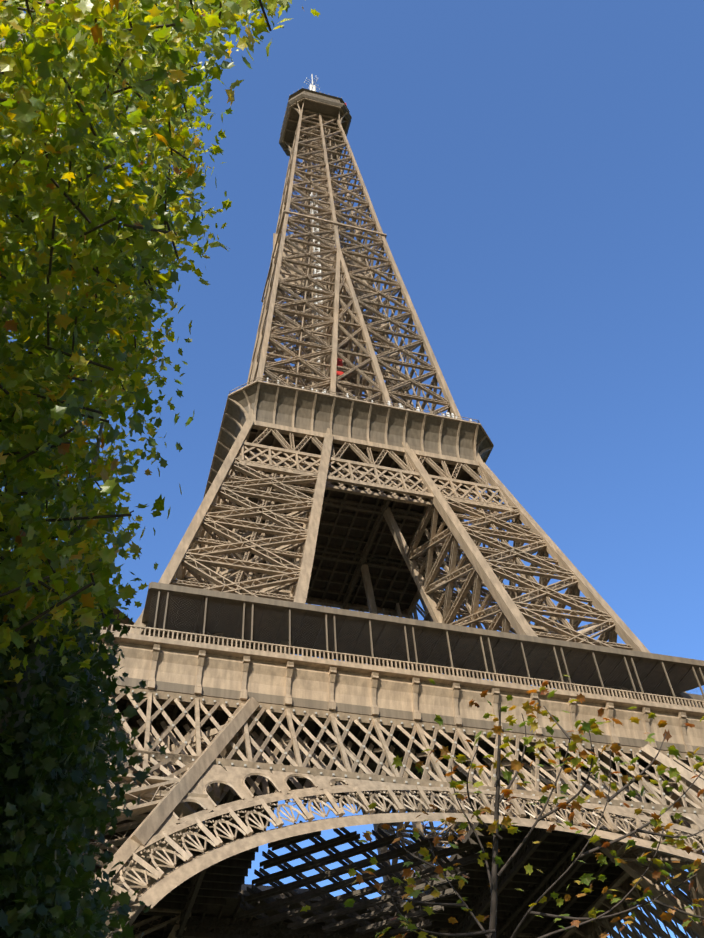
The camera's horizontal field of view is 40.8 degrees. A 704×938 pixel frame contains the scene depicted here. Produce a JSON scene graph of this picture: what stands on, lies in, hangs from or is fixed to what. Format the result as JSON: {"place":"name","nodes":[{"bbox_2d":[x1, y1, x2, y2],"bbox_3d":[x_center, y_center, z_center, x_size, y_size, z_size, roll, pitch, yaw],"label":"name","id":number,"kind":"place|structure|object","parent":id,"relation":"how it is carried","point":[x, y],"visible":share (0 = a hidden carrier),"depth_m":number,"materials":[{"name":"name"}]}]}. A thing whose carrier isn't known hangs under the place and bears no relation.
{"place":"outdoors","nodes":[
{"label":"outdoors","id":0,"kind":"place"},
{"bbox_2d":[0,0,319,733],"bbox_3d":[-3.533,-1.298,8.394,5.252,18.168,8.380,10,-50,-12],"label":"tree","id":1,"kind":"object","parent":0,"point":[71,40],"depth_m":5.50,"materials":[{"name":"green plant"}]},
{"bbox_2d":[0,590,166,937],"bbox_3d":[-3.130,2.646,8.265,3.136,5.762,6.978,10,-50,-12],"label":"tree leaves","id":2,"kind":"object","parent":1,"relation":"attached to","point":[54,760],"visible":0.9,"depth_m":5.64,"materials":[{"name":"green plant"}]},
{"bbox_2d":[241,884,325,895],"bbox_3d":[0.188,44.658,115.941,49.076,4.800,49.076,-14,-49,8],"label":"pavilion","id":3,"kind":"structure","parent":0,"point":[264,888],"depth_m":128.98,"materials":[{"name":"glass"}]},
{"bbox_2d":[310,192,325,372],"bbox_3d":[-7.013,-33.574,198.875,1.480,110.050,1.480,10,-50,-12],"label":"lift column","id":4,"kind":"structure","parent":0,"point":[318,264],"depth_m":211.57,"materials":[{"name":"metal"}]},
{"bbox_2d":[326,358,342,379],"bbox_3d":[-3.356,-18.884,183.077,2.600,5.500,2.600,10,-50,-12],"label":"lift cabin","id":5,"kind":"object","parent":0,"point":[339,363],"visible":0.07,"depth_m":182.86,"materials":[{"name":"red metal"}]},
{"bbox_2d":[0,0,703,937],"label":"sky","id":6,"kind":"structure","parent":0,"point":[532,171],"materials":[{"name":"blue"}]},
{"bbox_2d":[108,675,703,936],"bbox_3d":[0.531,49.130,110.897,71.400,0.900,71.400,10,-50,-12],"label":"frieze strip","id":7,"kind":"object","parent":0,"point":[307,703],"depth_m":87.40,"materials":[{"name":"beige metal"}]},
{"bbox_2d":[301,675,703,937],"bbox_3d":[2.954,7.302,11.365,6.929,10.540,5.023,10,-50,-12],"label":"young tree","id":8,"kind":"object","parent":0,"point":[577,763],"depth_m":13.54,"materials":[{"name":"green plant"}]},
{"label":"ground","id":9,"kind":"structure","parent":0,"visible":0},
{"bbox_2d":[79,698,703,937],"bbox_3d":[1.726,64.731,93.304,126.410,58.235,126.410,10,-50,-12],"label":"legs","id":10,"kind":"object","parent":9,"relation":"on","point":[633,867],"visible":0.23,"depth_m":86.09,"materials":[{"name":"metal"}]},
{"bbox_2d":[83,642,699,937],"bbox_3d":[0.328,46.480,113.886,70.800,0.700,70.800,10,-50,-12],"label":"slab","id":11,"kind":"structure","parent":10,"relation":"on","point":[230,906],"depth_m":112.25,"materials":[{"name":"brown metal"}]},
{"bbox_2d":[90,622,703,937],"bbox_3d":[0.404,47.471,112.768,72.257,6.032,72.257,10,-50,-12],"label":"gallery","id":12,"kind":"object","parent":11,"relation":"on","point":[416,676],"visible":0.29,"depth_m":89.97,"materials":[{"name":"metal"}]},
{"bbox_2d":[94,582,703,707],"bbox_3d":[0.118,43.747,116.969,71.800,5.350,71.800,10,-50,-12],"label":"canopy","id":13,"kind":"object","parent":12,"relation":"on","point":[205,596],"visible":0.25,"depth_m":96.76,"materials":[{"name":"metal"}]},
{"bbox_2d":[149,593,703,699],"bbox_3d":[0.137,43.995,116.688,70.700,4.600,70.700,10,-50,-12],"label":"gallery","id":14,"kind":"object","parent":13,"relation":"attached to","point":[416,647],"visible":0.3,"depth_m":93.72,"materials":[{"name":"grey metal"}]},
{"bbox_2d":[128,419,699,901],"bbox_3d":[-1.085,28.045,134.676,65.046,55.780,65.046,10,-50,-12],"label":"legs","id":15,"kind":"object","parent":11,"relation":"on","point":[512,609],"visible":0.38,"depth_m":122.21,"materials":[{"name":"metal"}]},
{"bbox_2d":[219,429,474,610],"bbox_3d":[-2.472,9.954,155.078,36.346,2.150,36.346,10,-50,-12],"label":"coffer","id":16,"kind":"object","parent":15,"relation":"on","point":[369,542],"visible":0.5,"depth_m":157.46,"materials":[{"name":"metal"}]},
{"bbox_2d":[222,429,474,609],"bbox_3d":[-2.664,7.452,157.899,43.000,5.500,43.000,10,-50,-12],"label":"slab","id":17,"kind":"structure","parent":16,"relation":"on","point":[354,456],"depth_m":157.54,"materials":[{"name":"brown metal"}]},
{"bbox_2d":[261,125,386,398],"bbox_3d":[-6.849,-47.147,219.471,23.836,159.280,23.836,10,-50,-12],"label":"lift columns","id":18,"kind":"structure","parent":17,"relation":"on","point":[309,219],"depth_m":215.53,"materials":[{"name":"brown metal"}]},
{"bbox_2d":[251,271,405,407],"bbox_3d":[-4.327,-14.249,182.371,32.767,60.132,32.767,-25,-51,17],"label":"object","id":19,"kind":"object","parent":17,"relation":"on","point":[357,342],"visible":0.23,"depth_m":166.48,"materials":[{"name":"metal"}]},
{"bbox_2d":[207,383,491,610],"bbox_3d":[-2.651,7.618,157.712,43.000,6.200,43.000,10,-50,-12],"label":"fascia","id":20,"kind":"structure","parent":17,"relation":"attached to","point":[303,409],"depth_m":145.96,"materials":[{"name":"metal"}]},
{"bbox_2d":[203,377,493,611],"bbox_3d":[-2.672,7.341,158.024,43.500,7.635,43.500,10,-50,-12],"label":"ribs","id":21,"kind":"object","parent":20,"relation":"attached to","point":[371,404],"visible":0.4,"depth_m":146.08,"materials":[{"name":"metal"}]},
{"bbox_2d":[267,378,471,421],"bbox_3d":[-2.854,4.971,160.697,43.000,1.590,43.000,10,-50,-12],"label":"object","id":22,"kind":"object","parent":21,"relation":"on","point":[400,406],"visible":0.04,"depth_m":148.23,"materials":[{"name":"white"}]},
{"bbox_2d":[200,422,515,672],"bbox_3d":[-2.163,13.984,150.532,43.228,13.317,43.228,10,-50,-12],"label":"band","id":23,"kind":"object","parent":15,"relation":"attached to","point":[476,484],"visible":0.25,"depth_m":138.38,"materials":[{"name":"metal"}]},
{"bbox_2d":[247,109,482,611],"bbox_3d":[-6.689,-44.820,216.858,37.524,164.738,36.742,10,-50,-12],"label":"shaft","id":24,"kind":"object","parent":15,"relation":"on","point":[271,332],"visible":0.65,"depth_m":189.96,"materials":[{"name":"metal"}]},
{"bbox_2d":[279,88,351,158],"bbox_3d":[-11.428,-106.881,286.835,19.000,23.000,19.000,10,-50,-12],"label":"platform","id":25,"kind":"structure","parent":24,"relation":"on","point":[300,94],"depth_m":275.72,"materials":[{"name":"metal"}]},
{"bbox_2d":[304,74,320,92],"bbox_3d":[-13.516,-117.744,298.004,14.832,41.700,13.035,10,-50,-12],"label":"antenna","id":26,"kind":"object","parent":25,"relation":"on","point":[312,86],"visible":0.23,"depth_m":305.49,"materials":[{"name":"white paint"}]},
{"bbox_2d":[280,89,348,158],"bbox_3d":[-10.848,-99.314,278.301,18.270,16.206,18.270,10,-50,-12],"label":"brackets","id":27,"kind":"object","parent":25,"relation":"attached to","point":[299,111],"visible":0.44,"depth_m":274.81,"materials":[{"name":"metal"}]},
{"bbox_2d":[81,686,703,937],"bbox_3d":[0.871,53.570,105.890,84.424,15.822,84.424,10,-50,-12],"label":"band","id":28,"kind":"object","parent":10,"relation":"on","point":[345,765],"visible":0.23,"depth_m":83.23,"materials":[{"name":"metal"}]},
{"bbox_2d":[237,821,480,936],"bbox_3d":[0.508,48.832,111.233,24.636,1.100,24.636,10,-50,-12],"label":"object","id":29,"kind":"object","parent":28,"relation":"attached to","point":[293,896],"visible":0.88,"depth_m":110.38,"materials":[{"name":"black metal"}]},
{"bbox_2d":[83,686,703,937],"bbox_3d":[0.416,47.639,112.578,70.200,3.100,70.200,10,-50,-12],"label":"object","id":30,"kind":"object","parent":10,"relation":"on","point":[516,909],"visible":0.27,"depth_m":116.34,"materials":[{"name":"brown metal"}]},
{"bbox_2d":[92,639,703,937],"bbox_3d":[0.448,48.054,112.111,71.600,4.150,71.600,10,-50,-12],"label":"frieze","id":31,"kind":"object","parent":10,"relation":"on","point":[178,666],"depth_m":88.84,"materials":[{"name":"paint"}]},
{"bbox_2d":[95,697,703,907],"bbox_3d":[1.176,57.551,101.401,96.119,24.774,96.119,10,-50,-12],"label":"arch bands","id":32,"kind":"object","parent":10,"relation":"attached to","point":[155,893],"visible":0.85,"depth_m":70.52,"materials":[{"name":"metal"}]},
{"bbox_2d":[108,689,703,812],"bbox_3d":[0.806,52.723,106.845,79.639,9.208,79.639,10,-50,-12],"label":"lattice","id":33,"kind":"object","parent":10,"relation":"on","point":[455,742],"visible":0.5,"depth_m":82.08,"materials":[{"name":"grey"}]},
{"bbox_2d":[109,785,703,901],"bbox_3d":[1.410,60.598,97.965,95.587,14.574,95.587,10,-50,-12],"label":"arch decoration","id":34,"kind":"object","parent":10,"relation":"on","point":[247,830],"visible":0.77,"depth_m":71.13,"materials":[{"name":"metal"}]},
{"bbox_2d":[151,764,703,836],"bbox_3d":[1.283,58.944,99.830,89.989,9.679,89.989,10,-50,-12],"label":"spandrel","id":35,"kind":"object","parent":10,"relation":"on","point":[233,778],"visible":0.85,"depth_m":72.73,"materials":[{"name":"metal"}]}
]}

